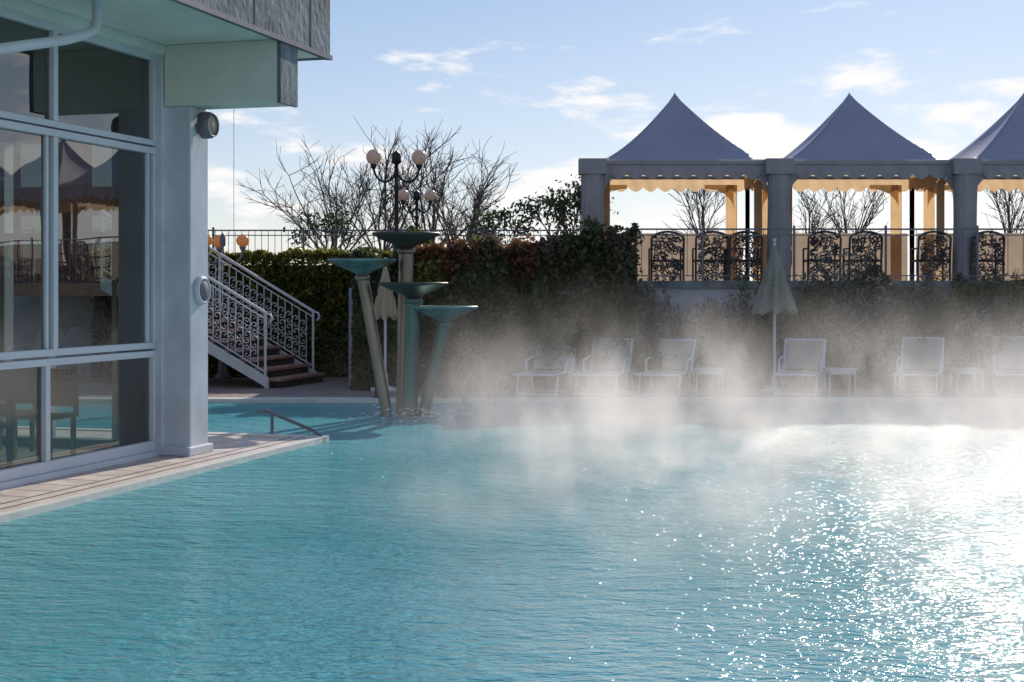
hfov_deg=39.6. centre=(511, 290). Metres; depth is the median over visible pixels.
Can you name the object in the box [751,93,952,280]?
party gazebo
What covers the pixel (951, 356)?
oleander shrub
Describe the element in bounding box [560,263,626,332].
garden shrub
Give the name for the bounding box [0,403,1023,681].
pool water
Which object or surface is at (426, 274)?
garden shrub
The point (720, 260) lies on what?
iron garden chair
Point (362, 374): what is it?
mixed hedge
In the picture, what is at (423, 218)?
bare tree
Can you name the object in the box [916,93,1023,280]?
party gazebo
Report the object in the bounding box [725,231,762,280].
iron garden chair
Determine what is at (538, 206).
evergreen tree
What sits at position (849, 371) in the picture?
side table
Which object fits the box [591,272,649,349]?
garden shrub
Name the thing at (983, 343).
oleander shrub
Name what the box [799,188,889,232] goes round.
bare tree
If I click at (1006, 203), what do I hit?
bare tree
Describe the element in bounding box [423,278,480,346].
garden shrub
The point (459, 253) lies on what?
garden shrub
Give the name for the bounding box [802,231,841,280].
iron garden chair
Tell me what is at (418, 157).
street lamp
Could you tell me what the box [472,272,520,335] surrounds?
garden shrub
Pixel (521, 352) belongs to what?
garden shrub
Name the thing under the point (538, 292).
garden shrub
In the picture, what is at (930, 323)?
oleander shrub
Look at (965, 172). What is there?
wrapped gazebo post
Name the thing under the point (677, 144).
party gazebo
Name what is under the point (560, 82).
sky
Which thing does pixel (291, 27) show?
roof fascia
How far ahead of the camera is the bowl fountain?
19.75 m
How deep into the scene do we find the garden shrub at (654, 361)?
24.13 m
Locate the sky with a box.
[208,0,1023,280]
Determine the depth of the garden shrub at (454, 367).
24.08 m
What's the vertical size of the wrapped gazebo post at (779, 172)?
2.296 m
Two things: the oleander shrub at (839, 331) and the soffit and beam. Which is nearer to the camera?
the soffit and beam
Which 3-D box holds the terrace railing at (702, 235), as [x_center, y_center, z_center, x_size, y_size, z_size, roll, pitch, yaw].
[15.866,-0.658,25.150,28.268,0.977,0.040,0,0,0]
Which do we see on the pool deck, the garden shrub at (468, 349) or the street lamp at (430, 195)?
the garden shrub at (468, 349)
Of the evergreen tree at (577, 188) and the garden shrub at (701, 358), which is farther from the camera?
the evergreen tree at (577, 188)
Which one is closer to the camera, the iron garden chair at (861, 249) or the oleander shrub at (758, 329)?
the oleander shrub at (758, 329)
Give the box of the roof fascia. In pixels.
[170,0,332,106]
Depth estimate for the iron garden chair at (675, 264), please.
25.71 m
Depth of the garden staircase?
25.92 m
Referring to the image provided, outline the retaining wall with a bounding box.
[349,281,1023,385]
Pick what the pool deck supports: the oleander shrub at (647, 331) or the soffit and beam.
the oleander shrub at (647, 331)
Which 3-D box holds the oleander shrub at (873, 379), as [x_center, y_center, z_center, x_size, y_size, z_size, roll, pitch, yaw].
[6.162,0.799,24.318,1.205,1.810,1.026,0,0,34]
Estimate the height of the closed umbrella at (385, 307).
2.256 m
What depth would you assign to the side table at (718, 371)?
23.00 m
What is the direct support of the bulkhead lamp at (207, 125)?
attached to the lamp bracket
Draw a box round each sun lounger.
[513,339,577,395]
[572,338,632,395]
[635,339,695,395]
[772,338,825,395]
[892,337,943,395]
[992,336,1023,395]
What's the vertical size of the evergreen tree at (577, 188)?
2.582 m
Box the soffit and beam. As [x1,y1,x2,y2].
[0,0,318,109]
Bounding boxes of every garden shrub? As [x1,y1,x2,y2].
[413,252,450,305]
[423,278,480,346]
[428,237,484,293]
[438,352,483,390]
[442,327,491,389]
[460,232,505,282]
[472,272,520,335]
[496,234,549,297]
[497,308,543,389]
[516,266,566,330]
[530,228,574,287]
[536,313,600,389]
[558,214,617,297]
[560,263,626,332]
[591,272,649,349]
[594,225,644,288]
[630,345,672,390]
[666,342,716,390]
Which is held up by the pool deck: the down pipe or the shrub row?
the shrub row
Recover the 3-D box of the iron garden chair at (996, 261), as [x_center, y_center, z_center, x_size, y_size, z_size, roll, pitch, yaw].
[8.610,-0.589,25.933,0.624,0.984,0.514,0,0,0]
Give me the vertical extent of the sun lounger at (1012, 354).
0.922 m
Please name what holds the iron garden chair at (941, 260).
on the upper terrace
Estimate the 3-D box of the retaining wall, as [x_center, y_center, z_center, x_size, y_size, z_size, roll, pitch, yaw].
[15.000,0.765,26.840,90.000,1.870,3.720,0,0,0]
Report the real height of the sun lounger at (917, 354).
0.912 m
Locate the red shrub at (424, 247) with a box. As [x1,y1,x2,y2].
[398,240,582,292]
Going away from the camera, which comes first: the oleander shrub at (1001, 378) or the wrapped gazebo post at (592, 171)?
the oleander shrub at (1001, 378)
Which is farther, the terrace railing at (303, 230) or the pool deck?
the terrace railing at (303, 230)
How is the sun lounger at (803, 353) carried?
on the pool deck
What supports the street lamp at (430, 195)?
on the upper terrace
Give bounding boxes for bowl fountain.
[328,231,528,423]
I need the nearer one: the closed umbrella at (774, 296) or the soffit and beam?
the soffit and beam
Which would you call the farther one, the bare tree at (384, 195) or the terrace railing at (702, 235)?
the bare tree at (384, 195)
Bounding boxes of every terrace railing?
[208,227,580,264]
[610,225,1023,280]
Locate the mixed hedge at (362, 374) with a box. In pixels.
[349,222,640,390]
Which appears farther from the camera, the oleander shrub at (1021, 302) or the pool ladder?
the oleander shrub at (1021, 302)
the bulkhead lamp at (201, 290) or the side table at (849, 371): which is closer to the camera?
the bulkhead lamp at (201, 290)
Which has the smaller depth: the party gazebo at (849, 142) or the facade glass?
the facade glass
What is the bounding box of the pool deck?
[208,377,1023,396]
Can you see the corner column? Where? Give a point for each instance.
(181, 266)
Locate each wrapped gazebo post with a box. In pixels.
[578,158,606,230]
[765,158,793,280]
[951,158,981,280]
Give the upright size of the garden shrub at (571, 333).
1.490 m
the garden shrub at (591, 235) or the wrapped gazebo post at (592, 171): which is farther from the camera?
the wrapped gazebo post at (592, 171)
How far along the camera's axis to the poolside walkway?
13.20 m
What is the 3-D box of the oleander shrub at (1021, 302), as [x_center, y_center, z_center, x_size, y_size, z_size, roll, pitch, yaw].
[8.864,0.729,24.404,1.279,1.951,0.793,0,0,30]
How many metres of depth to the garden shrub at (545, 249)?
24.13 m
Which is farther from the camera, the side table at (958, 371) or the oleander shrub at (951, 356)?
the oleander shrub at (951, 356)
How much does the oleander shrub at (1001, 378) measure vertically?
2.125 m
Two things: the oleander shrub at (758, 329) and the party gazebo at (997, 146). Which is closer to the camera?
the oleander shrub at (758, 329)
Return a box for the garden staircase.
[208,247,324,387]
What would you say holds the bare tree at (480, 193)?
on the upper terrace
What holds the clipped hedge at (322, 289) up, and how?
on the pool deck
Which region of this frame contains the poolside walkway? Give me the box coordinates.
[0,432,328,522]
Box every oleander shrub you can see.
[620,277,672,389]
[652,299,709,387]
[689,293,746,388]
[718,277,804,388]
[758,267,834,387]
[809,245,872,389]
[834,286,911,389]
[853,267,933,389]
[890,274,961,389]
[908,294,980,387]
[949,293,1023,389]
[960,268,1023,388]
[990,276,1023,376]
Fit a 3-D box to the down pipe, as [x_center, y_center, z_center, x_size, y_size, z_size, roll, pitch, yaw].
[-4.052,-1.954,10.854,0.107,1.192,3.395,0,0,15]
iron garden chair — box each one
[648,231,684,280]
[692,231,728,280]
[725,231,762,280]
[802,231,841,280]
[843,231,882,280]
[910,231,951,280]
[969,231,1005,280]
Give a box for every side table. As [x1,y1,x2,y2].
[692,368,724,394]
[822,368,857,394]
[948,368,985,394]
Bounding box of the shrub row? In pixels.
[764,266,1023,389]
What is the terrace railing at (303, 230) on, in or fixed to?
on the upper terrace
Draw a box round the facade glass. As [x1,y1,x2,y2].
[0,17,150,468]
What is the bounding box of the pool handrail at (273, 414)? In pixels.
[257,409,321,435]
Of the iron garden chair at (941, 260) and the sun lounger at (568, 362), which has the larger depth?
the iron garden chair at (941, 260)
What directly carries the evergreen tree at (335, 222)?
on the upper terrace
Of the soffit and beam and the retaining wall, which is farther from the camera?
the retaining wall
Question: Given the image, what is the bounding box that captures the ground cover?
[633,325,768,388]
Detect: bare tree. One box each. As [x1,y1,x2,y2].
[237,139,402,263]
[305,115,458,250]
[351,121,519,243]
[406,135,517,243]
[662,188,725,232]
[792,188,840,232]
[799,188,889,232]
[983,188,1023,232]
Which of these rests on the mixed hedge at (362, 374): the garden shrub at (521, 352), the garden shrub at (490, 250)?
the garden shrub at (490, 250)
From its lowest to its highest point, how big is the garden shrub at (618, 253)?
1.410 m
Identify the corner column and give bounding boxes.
[151,55,212,455]
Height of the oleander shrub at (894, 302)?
2.130 m
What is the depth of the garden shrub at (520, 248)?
24.09 m
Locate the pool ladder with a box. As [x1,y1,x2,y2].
[462,376,511,403]
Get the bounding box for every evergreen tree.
[282,208,362,249]
[463,201,546,246]
[507,187,617,237]
[535,174,613,234]
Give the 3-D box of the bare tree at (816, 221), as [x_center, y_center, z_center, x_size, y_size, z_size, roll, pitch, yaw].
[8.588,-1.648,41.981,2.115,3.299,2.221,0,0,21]
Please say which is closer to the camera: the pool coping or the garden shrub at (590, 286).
the pool coping
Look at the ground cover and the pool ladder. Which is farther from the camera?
the ground cover
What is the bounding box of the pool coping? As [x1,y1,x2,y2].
[208,397,1023,402]
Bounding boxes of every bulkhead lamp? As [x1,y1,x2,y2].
[193,276,210,304]
[197,112,218,138]
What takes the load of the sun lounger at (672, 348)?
on the pool deck
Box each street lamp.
[208,232,248,378]
[366,149,426,249]
[398,189,435,229]
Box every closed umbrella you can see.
[371,257,397,391]
[751,238,797,393]
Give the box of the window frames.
[0,7,155,481]
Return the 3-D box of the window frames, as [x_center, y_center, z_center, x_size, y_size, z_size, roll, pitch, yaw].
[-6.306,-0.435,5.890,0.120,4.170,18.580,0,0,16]
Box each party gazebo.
[581,93,766,280]
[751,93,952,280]
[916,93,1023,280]
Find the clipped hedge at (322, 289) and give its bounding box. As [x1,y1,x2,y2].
[208,246,392,376]
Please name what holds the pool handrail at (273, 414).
on the poolside walkway
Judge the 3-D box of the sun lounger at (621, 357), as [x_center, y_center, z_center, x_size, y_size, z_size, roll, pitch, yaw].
[1.520,1.260,23.591,0.732,0.891,1.581,0,0,16]
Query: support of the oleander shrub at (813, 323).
on the pool deck
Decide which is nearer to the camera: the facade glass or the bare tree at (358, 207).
the facade glass
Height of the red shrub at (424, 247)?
1.152 m
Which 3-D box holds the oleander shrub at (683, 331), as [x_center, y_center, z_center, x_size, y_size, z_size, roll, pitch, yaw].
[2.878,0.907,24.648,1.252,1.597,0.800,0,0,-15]
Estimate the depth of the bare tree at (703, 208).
42.07 m
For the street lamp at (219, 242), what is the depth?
27.22 m
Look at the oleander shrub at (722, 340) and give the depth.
24.55 m
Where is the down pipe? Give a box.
[0,0,101,54]
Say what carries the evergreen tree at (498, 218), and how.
on the upper terrace

